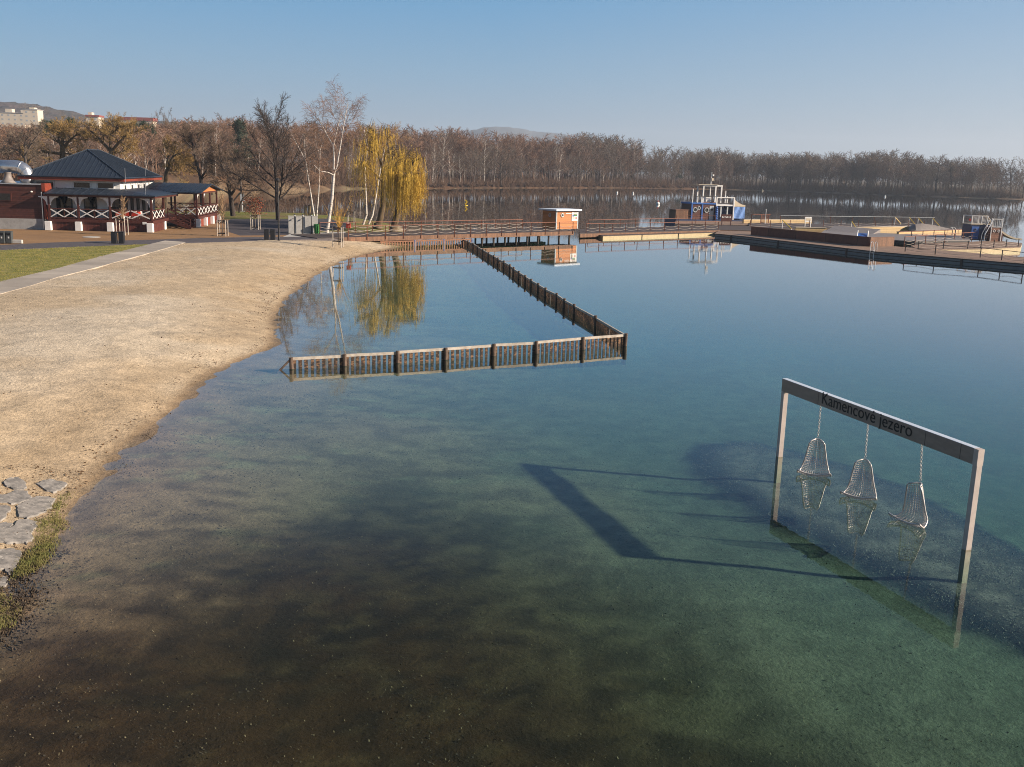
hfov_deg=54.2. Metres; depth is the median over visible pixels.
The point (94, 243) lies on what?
paving
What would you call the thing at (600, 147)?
bare tree
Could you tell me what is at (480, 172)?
bare tree
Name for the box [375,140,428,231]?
willow tree
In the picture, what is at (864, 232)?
slide ramp
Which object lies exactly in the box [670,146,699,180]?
bare tree
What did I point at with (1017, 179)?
bare tree
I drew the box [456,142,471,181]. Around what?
birch tree
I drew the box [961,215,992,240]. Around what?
blue slide tower
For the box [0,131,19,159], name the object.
bare tree
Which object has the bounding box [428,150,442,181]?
birch tree
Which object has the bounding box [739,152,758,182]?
bare tree
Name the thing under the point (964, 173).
bare tree
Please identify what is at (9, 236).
litter bin
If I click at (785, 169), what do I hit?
bare tree
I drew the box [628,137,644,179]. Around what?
birch tree
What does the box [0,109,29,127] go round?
apartment block
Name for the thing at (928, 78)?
sky
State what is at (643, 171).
bare tree
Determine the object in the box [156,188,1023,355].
lake water
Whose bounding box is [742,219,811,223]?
pool wall
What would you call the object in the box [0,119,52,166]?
bare tree
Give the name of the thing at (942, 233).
blue edged platform
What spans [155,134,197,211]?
willow tree
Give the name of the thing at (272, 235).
litter bin
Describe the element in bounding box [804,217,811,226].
notice stand
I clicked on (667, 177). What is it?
bare tree
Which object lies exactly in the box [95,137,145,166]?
bare tree
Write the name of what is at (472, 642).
bed pebbles
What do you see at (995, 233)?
brown slide tower
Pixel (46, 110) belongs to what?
hill woods
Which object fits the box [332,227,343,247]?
tree guard
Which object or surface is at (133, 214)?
terrace table
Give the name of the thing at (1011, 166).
bare tree
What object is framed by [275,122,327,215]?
birch tree
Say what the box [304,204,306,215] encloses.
timber post
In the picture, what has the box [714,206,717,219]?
fender string
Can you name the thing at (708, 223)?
floating platform
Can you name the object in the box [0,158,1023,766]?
ground
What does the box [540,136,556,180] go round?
alder tree
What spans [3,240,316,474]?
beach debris
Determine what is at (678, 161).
bare tree
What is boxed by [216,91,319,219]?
bare tree
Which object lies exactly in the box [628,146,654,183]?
bare tree
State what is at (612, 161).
bare tree
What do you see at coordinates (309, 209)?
timber post
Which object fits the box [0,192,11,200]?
window
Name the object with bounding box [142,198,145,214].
door
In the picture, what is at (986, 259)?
front pontoon
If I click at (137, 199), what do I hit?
door
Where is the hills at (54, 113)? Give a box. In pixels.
[0,102,200,157]
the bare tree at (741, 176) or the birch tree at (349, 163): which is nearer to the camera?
the birch tree at (349, 163)
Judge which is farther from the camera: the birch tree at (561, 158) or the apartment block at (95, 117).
the apartment block at (95, 117)
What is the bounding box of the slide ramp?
[826,226,880,236]
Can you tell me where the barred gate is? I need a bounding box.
[751,214,770,223]
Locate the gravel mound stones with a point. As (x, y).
(870, 516)
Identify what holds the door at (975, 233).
in the blue slide tower at (977, 229)
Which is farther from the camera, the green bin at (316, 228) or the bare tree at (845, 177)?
the bare tree at (845, 177)
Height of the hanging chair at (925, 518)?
2.007 m
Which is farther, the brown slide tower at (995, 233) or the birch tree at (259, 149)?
the birch tree at (259, 149)
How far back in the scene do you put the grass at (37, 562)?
20.54 m
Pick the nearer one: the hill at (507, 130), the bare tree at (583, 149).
the bare tree at (583, 149)
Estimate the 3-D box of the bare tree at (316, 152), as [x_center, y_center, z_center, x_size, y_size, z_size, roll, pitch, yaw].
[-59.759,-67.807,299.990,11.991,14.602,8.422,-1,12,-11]
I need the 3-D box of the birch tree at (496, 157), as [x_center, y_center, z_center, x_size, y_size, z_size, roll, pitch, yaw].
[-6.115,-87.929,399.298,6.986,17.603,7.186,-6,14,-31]
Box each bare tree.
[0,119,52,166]
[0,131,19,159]
[0,137,16,159]
[1,124,21,156]
[14,126,60,167]
[38,127,75,163]
[55,137,88,160]
[72,127,99,150]
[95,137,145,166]
[116,146,147,167]
[163,116,227,211]
[190,131,264,215]
[193,123,208,168]
[198,121,227,167]
[207,130,233,165]
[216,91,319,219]
[223,170,268,212]
[247,120,278,169]
[261,141,279,169]
[266,128,301,171]
[287,134,325,176]
[292,143,324,176]
[298,133,330,173]
[304,130,331,174]
[317,143,347,170]
[317,151,344,183]
[331,144,363,176]
[340,128,369,172]
[420,139,446,179]
[420,144,447,185]
[423,129,466,180]
[437,139,464,176]
[455,146,488,181]
[457,149,488,182]
[473,147,493,177]
[473,156,487,181]
[481,144,509,184]
[484,141,518,182]
[509,133,533,179]
[527,145,560,179]
[541,152,566,182]
[554,134,583,181]
[554,142,578,180]
[562,133,596,181]
[588,135,620,176]
[593,153,611,185]
[603,146,628,184]
[604,143,639,184]
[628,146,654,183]
[633,159,647,180]
[640,158,659,181]
[647,153,665,181]
[659,156,677,181]
[662,151,686,185]
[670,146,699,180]
[682,170,692,187]
[703,169,716,182]
[710,153,733,184]
[715,162,730,182]
[735,169,748,185]
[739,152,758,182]
[760,172,769,186]
[770,160,795,185]
[774,154,802,183]
[823,154,852,189]
[834,150,864,187]
[837,170,850,188]
[878,155,900,192]
[889,157,910,189]
[890,166,916,194]
[898,160,919,189]
[915,160,938,191]
[933,166,951,193]
[944,167,970,191]
[946,161,978,189]
[969,166,986,194]
[974,163,997,194]
[977,159,999,189]
[990,166,1010,190]
[995,156,1023,193]
[997,177,1012,193]
[1006,172,1023,192]
[1009,169,1023,189]
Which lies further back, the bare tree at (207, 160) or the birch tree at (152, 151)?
the birch tree at (152, 151)
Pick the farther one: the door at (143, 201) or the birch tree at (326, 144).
the birch tree at (326, 144)
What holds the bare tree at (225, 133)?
on the ground at (70, 346)
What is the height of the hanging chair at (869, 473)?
2.007 m
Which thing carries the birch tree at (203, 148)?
on the ground at (70, 346)
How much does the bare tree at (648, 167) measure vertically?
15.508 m
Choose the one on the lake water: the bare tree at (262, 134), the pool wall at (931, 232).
the pool wall at (931, 232)
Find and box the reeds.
[392,241,452,248]
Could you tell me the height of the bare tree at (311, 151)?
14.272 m
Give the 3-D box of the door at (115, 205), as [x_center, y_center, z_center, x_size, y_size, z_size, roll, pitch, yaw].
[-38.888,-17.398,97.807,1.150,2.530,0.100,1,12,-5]
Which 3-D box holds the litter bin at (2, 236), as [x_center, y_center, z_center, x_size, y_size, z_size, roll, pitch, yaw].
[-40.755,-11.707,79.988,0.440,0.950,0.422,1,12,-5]
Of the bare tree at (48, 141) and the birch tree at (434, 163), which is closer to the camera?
the bare tree at (48, 141)
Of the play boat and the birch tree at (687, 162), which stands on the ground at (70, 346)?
the birch tree at (687, 162)
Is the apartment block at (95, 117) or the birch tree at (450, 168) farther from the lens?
the apartment block at (95, 117)
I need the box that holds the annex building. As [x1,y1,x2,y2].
[0,180,52,229]
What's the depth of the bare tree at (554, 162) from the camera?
426.52 m
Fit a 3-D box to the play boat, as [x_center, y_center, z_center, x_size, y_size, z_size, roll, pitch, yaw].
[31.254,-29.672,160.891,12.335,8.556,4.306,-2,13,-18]
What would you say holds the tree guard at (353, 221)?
on the asphalt square
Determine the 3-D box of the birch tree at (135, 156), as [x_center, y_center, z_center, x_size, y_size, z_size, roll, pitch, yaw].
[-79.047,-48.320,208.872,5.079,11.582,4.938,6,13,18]
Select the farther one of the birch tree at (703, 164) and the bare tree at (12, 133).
the birch tree at (703, 164)
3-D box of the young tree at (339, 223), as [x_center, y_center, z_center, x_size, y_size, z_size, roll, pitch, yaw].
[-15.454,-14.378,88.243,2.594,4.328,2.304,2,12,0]
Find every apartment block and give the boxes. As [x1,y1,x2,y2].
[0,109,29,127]
[22,107,42,124]
[85,112,103,129]
[120,117,157,126]
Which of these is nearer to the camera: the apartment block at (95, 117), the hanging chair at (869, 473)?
the hanging chair at (869, 473)
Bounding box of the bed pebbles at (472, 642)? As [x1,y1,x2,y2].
[0,406,1021,766]
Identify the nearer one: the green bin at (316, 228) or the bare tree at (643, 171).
the green bin at (316, 228)
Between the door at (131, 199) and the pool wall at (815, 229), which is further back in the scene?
the pool wall at (815, 229)
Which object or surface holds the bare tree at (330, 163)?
on the ground at (70, 346)
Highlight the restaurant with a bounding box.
[17,149,222,232]
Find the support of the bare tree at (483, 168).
on the ground at (70, 346)
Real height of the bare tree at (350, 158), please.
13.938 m
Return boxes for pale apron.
[284,232,344,236]
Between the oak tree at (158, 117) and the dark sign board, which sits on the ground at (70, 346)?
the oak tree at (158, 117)
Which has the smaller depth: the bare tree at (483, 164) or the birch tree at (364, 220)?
the birch tree at (364, 220)
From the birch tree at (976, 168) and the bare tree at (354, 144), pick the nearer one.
the bare tree at (354, 144)
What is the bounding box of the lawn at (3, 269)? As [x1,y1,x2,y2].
[0,244,147,280]
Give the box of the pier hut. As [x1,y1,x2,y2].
[538,208,581,228]
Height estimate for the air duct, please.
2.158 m
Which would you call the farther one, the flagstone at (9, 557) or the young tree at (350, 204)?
the young tree at (350, 204)
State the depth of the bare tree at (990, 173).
471.06 m
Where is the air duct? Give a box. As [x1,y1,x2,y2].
[0,160,33,182]
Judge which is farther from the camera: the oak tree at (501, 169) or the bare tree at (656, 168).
the bare tree at (656, 168)
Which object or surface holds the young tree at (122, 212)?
on the yard at (171, 231)
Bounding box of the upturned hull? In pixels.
[907,224,948,230]
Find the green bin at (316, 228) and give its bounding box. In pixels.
[314,224,318,233]
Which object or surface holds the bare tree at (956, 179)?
on the ground at (70, 346)
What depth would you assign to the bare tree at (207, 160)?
126.99 m
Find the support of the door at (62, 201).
in the restaurant
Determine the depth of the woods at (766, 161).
506.08 m
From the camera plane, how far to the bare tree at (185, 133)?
130.72 m
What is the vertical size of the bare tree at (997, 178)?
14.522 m
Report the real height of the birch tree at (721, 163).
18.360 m
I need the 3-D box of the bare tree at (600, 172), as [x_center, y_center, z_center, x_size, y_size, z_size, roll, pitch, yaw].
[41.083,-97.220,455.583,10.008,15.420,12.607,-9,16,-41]
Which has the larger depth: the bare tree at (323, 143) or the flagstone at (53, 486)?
the bare tree at (323, 143)
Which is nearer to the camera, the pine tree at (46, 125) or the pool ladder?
the pool ladder
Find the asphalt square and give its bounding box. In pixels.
[226,219,349,235]
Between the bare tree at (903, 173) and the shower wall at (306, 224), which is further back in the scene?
the bare tree at (903, 173)
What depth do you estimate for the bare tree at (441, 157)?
359.42 m
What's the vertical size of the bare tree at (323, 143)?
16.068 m
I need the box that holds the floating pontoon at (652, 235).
[597,232,714,238]
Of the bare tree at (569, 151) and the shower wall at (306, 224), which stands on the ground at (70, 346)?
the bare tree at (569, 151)
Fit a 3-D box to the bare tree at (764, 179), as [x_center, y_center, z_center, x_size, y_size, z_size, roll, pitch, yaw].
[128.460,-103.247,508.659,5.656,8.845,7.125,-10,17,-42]
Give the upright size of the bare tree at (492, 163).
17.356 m
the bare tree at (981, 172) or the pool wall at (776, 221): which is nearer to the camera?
the pool wall at (776, 221)
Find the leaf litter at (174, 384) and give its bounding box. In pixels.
[0,251,360,547]
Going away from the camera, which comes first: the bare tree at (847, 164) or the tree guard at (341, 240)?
the tree guard at (341, 240)
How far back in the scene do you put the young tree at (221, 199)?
93.59 m
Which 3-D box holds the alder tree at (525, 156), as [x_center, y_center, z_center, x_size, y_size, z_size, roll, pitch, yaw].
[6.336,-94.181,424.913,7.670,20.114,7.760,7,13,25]
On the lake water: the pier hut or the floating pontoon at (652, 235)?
the floating pontoon at (652, 235)
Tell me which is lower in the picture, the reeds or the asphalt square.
the reeds
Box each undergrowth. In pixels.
[0,159,329,207]
[133,153,1023,197]
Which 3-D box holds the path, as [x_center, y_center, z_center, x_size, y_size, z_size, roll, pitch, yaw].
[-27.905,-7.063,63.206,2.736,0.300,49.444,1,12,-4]
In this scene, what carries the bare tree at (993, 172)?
on the ground at (70, 346)
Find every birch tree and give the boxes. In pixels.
[114,126,141,161]
[127,126,146,164]
[138,136,151,168]
[144,135,157,171]
[156,130,172,168]
[196,136,210,173]
[204,123,225,174]
[254,133,269,170]
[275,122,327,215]
[297,75,374,232]
[300,124,341,215]
[344,136,361,175]
[345,152,355,171]
[350,121,377,224]
[367,121,412,223]
[404,129,418,158]
[421,151,435,173]
[427,139,441,182]
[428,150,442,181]
[434,129,455,180]
[442,148,458,175]
[448,153,458,174]
[453,154,467,174]
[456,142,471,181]
[472,138,496,180]
[490,141,502,179]
[550,144,560,177]
[550,145,570,185]
[554,145,565,178]
[606,140,618,170]
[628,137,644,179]
[682,153,695,176]
[697,150,711,181]
[711,153,724,180]
[824,160,837,181]
[832,174,838,187]
[971,157,982,190]
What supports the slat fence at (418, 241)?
on the ground at (70, 346)
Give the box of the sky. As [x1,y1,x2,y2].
[0,0,1023,182]
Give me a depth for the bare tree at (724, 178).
511.54 m
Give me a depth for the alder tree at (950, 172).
473.29 m
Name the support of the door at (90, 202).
in the restaurant
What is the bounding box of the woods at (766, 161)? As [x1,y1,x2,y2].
[563,131,1023,195]
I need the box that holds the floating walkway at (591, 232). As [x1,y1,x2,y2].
[579,218,754,236]
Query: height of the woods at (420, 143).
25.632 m
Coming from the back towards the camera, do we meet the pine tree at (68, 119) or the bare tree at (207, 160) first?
the pine tree at (68, 119)
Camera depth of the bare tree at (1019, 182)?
462.51 m
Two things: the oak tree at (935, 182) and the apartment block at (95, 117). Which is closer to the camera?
the oak tree at (935, 182)
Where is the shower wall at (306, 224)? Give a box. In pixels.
[288,216,317,233]
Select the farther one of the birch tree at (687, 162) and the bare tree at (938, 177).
the birch tree at (687, 162)
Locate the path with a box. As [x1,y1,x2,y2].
[0,241,184,293]
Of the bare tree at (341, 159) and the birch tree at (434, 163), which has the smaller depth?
the bare tree at (341, 159)
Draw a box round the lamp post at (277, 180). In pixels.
[276,178,279,240]
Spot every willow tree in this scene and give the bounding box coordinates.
[16,115,94,164]
[78,112,149,162]
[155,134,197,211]
[344,119,407,228]
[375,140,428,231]
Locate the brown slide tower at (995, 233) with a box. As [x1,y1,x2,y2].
[980,218,1021,240]
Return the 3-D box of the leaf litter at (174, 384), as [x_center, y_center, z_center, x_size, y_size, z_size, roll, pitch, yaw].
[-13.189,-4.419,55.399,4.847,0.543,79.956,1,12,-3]
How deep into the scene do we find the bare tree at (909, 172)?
479.76 m
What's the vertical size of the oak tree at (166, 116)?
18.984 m
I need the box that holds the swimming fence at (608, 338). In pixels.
[276,238,627,374]
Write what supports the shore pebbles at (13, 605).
on the ground at (70, 346)
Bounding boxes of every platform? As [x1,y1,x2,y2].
[675,215,748,225]
[821,230,969,244]
[904,232,1021,252]
[911,230,961,235]
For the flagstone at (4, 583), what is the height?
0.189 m
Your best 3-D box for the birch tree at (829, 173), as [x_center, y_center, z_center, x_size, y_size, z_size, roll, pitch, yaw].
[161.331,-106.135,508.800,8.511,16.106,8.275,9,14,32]
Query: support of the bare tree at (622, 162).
on the ground at (70, 346)
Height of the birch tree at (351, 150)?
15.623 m
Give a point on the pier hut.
(566, 218)
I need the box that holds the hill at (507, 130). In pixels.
[426,126,672,173]
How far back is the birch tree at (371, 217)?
120.32 m
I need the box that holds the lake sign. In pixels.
[774,378,984,582]
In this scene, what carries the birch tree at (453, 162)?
on the ground at (70, 346)
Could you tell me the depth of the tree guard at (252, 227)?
104.02 m
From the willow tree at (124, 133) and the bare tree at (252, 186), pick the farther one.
the willow tree at (124, 133)
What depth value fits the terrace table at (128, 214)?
96.39 m
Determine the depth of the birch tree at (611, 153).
474.91 m
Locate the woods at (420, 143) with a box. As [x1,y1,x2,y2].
[92,116,591,182]
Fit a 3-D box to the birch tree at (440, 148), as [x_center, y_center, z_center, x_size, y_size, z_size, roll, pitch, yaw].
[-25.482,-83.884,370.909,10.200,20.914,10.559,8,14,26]
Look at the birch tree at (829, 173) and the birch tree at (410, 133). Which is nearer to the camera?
the birch tree at (410, 133)
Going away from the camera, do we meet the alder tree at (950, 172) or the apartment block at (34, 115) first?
the alder tree at (950, 172)
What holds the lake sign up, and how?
on the ground at (70, 346)
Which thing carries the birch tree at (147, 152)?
on the ground at (70, 346)
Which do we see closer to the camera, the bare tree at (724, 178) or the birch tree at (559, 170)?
the birch tree at (559, 170)
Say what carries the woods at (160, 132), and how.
on the ground at (70, 346)
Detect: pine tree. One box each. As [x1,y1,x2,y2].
[38,118,49,136]
[64,116,79,130]
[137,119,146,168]
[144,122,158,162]
[227,117,255,191]
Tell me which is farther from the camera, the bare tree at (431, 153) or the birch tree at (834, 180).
the birch tree at (834, 180)
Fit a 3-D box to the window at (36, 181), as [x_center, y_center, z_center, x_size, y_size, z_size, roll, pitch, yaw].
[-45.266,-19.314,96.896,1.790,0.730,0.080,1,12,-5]
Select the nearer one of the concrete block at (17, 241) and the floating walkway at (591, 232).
the concrete block at (17, 241)
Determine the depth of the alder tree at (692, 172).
500.91 m
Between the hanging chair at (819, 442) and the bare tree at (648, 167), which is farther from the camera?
the bare tree at (648, 167)
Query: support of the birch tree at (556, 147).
on the ground at (70, 346)
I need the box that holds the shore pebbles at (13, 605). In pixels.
[0,544,87,657]
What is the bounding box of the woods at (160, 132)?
[0,118,300,177]
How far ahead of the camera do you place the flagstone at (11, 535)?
21.13 m
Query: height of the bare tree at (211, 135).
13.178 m
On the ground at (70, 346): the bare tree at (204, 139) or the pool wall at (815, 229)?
the bare tree at (204, 139)
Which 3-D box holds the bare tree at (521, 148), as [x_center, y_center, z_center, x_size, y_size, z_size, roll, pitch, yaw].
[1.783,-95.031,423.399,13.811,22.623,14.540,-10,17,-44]
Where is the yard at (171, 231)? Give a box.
[0,219,285,244]
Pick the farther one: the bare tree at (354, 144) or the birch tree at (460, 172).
the birch tree at (460, 172)
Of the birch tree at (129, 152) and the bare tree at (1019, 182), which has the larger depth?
the bare tree at (1019, 182)
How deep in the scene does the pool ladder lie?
104.07 m
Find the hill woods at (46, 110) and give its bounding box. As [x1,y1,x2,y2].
[1,102,107,119]
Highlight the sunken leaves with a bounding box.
[1,364,1022,766]
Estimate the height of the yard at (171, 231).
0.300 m
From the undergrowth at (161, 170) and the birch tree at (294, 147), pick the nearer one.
the birch tree at (294, 147)
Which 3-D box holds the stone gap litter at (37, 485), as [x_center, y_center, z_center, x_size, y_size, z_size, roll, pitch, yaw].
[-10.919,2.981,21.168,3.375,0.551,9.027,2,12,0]
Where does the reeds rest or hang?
on the ground at (70, 346)
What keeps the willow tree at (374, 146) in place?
on the ground at (70, 346)
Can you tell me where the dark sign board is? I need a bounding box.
[721,214,731,225]
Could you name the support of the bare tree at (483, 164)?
on the ground at (70, 346)
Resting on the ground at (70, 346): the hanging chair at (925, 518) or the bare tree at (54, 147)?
the bare tree at (54, 147)
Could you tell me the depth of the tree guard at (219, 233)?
93.91 m
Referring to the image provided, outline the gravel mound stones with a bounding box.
[691,441,1023,654]
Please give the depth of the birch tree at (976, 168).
470.24 m
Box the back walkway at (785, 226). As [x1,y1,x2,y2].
[749,215,934,229]
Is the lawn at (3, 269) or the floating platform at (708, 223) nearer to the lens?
the lawn at (3, 269)
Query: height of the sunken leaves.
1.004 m
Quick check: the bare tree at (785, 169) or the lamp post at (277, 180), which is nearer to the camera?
the lamp post at (277, 180)
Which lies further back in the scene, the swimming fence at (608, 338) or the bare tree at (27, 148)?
the bare tree at (27, 148)
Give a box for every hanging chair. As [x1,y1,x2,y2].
[797,406,830,476]
[840,424,876,500]
[888,445,927,527]
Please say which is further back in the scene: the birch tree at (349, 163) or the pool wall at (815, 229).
the birch tree at (349, 163)
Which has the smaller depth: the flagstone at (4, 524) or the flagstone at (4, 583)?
the flagstone at (4, 583)
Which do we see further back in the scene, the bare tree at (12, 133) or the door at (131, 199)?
the bare tree at (12, 133)
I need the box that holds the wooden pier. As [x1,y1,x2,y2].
[291,219,573,242]
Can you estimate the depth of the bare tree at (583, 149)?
457.31 m
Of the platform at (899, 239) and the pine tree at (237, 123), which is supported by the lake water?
the platform at (899, 239)
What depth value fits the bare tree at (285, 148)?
282.45 m
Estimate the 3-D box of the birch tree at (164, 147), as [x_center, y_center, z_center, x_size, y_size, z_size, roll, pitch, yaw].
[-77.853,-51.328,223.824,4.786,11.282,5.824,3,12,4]
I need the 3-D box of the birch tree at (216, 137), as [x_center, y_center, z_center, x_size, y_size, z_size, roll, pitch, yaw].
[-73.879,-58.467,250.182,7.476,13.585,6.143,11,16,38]
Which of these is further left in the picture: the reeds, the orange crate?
the reeds
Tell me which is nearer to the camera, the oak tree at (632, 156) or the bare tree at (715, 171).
the oak tree at (632, 156)
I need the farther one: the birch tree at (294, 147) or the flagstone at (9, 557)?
the birch tree at (294, 147)
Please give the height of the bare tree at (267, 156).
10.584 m
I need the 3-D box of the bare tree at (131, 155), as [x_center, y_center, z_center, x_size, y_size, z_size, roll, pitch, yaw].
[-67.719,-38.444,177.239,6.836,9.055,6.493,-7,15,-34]
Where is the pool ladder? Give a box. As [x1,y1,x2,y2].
[869,241,877,255]
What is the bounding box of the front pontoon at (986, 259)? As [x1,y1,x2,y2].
[714,231,1023,268]
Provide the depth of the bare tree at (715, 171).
502.68 m
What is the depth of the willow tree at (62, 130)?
147.74 m
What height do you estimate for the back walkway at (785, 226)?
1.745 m
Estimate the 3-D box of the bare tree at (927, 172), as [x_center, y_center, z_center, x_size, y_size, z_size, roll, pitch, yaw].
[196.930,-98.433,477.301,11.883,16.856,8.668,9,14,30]
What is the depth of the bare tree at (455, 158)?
384.58 m
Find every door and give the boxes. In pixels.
[56,196,72,216]
[84,197,97,217]
[108,198,120,217]
[124,198,127,217]
[130,198,134,216]
[136,198,139,211]
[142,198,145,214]
[970,226,978,238]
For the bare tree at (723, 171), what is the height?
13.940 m
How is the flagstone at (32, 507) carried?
on the ground at (70, 346)
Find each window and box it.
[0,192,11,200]
[35,180,54,187]
[72,181,90,188]
[96,182,114,188]
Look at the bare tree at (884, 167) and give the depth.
485.58 m
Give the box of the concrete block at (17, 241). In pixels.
[12,240,22,243]
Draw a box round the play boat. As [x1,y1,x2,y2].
[665,173,744,223]
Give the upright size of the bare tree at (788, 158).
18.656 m
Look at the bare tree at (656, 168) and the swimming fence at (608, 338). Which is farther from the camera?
the bare tree at (656, 168)
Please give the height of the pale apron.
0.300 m
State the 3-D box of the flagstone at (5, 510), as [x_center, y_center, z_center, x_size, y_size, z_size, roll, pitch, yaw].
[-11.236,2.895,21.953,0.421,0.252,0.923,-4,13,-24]
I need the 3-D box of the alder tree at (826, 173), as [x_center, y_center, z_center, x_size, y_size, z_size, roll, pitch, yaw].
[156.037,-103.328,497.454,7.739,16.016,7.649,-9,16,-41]
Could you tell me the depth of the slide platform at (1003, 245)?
115.98 m
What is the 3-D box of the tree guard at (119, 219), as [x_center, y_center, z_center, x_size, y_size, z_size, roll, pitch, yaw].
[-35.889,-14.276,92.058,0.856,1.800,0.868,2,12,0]
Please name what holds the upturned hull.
on the pool wall at (889, 229)
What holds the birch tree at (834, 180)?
on the ground at (70, 346)
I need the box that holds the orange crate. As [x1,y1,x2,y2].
[669,209,689,218]
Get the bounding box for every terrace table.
[116,211,129,218]
[130,211,140,218]
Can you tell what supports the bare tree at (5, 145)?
on the ground at (70, 346)
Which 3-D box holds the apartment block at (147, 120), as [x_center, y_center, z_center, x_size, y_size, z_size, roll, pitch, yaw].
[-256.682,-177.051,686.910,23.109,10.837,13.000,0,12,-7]
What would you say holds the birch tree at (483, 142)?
on the ground at (70, 346)
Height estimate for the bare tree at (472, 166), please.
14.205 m
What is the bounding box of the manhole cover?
[84,236,98,237]
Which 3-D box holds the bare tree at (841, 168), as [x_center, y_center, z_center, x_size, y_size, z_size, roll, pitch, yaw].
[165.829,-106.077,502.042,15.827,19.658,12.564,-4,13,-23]
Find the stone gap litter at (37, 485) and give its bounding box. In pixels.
[1,464,83,548]
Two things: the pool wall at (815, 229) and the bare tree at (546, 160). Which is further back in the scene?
the bare tree at (546, 160)
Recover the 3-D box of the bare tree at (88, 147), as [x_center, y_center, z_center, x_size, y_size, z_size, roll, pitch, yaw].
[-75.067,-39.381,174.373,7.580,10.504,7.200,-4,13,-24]
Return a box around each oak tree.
[150,107,164,127]
[161,108,176,128]
[482,150,511,186]
[624,140,647,179]
[929,155,952,193]
[1016,173,1023,196]
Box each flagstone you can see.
[0,490,31,504]
[0,505,10,521]
[0,519,37,544]
[0,522,12,528]
[0,548,21,574]
[0,576,7,586]
[3,477,26,489]
[16,496,55,518]
[36,479,66,493]
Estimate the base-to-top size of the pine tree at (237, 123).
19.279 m
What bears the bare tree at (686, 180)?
on the ground at (70, 346)
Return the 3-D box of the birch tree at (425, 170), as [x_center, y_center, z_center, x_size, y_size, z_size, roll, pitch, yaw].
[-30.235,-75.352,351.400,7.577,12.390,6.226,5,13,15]
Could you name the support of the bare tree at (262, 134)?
on the ground at (70, 346)
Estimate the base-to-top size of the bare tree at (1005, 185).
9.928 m
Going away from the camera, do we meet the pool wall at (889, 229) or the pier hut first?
the pier hut
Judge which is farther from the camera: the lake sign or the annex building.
the annex building
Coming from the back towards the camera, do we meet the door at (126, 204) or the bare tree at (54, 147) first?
the bare tree at (54, 147)
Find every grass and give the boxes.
[0,490,74,629]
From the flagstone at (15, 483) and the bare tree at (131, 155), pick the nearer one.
the flagstone at (15, 483)
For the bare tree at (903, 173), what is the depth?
475.06 m
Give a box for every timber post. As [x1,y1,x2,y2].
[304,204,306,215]
[308,204,310,215]
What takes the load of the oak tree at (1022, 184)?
on the ground at (70, 346)
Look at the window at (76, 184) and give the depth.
97.19 m
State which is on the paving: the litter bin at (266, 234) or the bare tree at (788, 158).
the litter bin at (266, 234)
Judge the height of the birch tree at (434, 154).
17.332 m
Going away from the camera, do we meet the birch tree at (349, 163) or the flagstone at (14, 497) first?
the flagstone at (14, 497)
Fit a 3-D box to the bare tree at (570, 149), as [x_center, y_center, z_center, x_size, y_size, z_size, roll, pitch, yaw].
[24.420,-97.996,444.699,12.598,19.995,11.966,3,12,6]
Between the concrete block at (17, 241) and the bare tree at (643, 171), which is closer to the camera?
the concrete block at (17, 241)
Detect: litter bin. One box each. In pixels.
[0,231,5,242]
[5,231,12,242]
[111,231,117,242]
[118,231,124,242]
[264,229,268,239]
[270,229,275,239]
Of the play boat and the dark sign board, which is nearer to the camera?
the dark sign board
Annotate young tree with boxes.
[116,196,126,230]
[217,189,225,235]
[236,191,266,229]
[324,201,348,244]
[347,193,353,219]
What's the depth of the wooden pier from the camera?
105.47 m
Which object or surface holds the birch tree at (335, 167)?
on the pale apron
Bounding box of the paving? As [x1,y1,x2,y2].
[0,236,340,249]
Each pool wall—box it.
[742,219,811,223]
[795,227,826,232]
[860,226,910,233]
[896,229,961,234]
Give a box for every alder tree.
[520,140,530,179]
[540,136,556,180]
[688,161,696,185]
[816,161,831,186]
[944,159,958,192]
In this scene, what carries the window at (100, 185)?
in the restaurant
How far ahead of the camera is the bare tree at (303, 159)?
291.74 m
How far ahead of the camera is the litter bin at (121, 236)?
82.88 m
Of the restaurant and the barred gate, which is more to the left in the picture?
the restaurant
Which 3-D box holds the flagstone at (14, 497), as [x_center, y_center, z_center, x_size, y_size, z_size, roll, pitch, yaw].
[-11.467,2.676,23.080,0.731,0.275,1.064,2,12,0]
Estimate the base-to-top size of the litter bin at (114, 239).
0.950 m
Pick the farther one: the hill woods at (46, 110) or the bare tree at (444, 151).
the hill woods at (46, 110)
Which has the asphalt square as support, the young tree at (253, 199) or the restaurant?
the young tree at (253, 199)
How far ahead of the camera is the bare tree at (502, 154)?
402.95 m
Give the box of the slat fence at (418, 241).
[380,238,472,245]
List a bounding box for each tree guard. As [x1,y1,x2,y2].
[115,218,128,234]
[216,220,228,235]
[250,215,260,229]
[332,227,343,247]
[347,211,354,224]
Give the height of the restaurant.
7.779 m

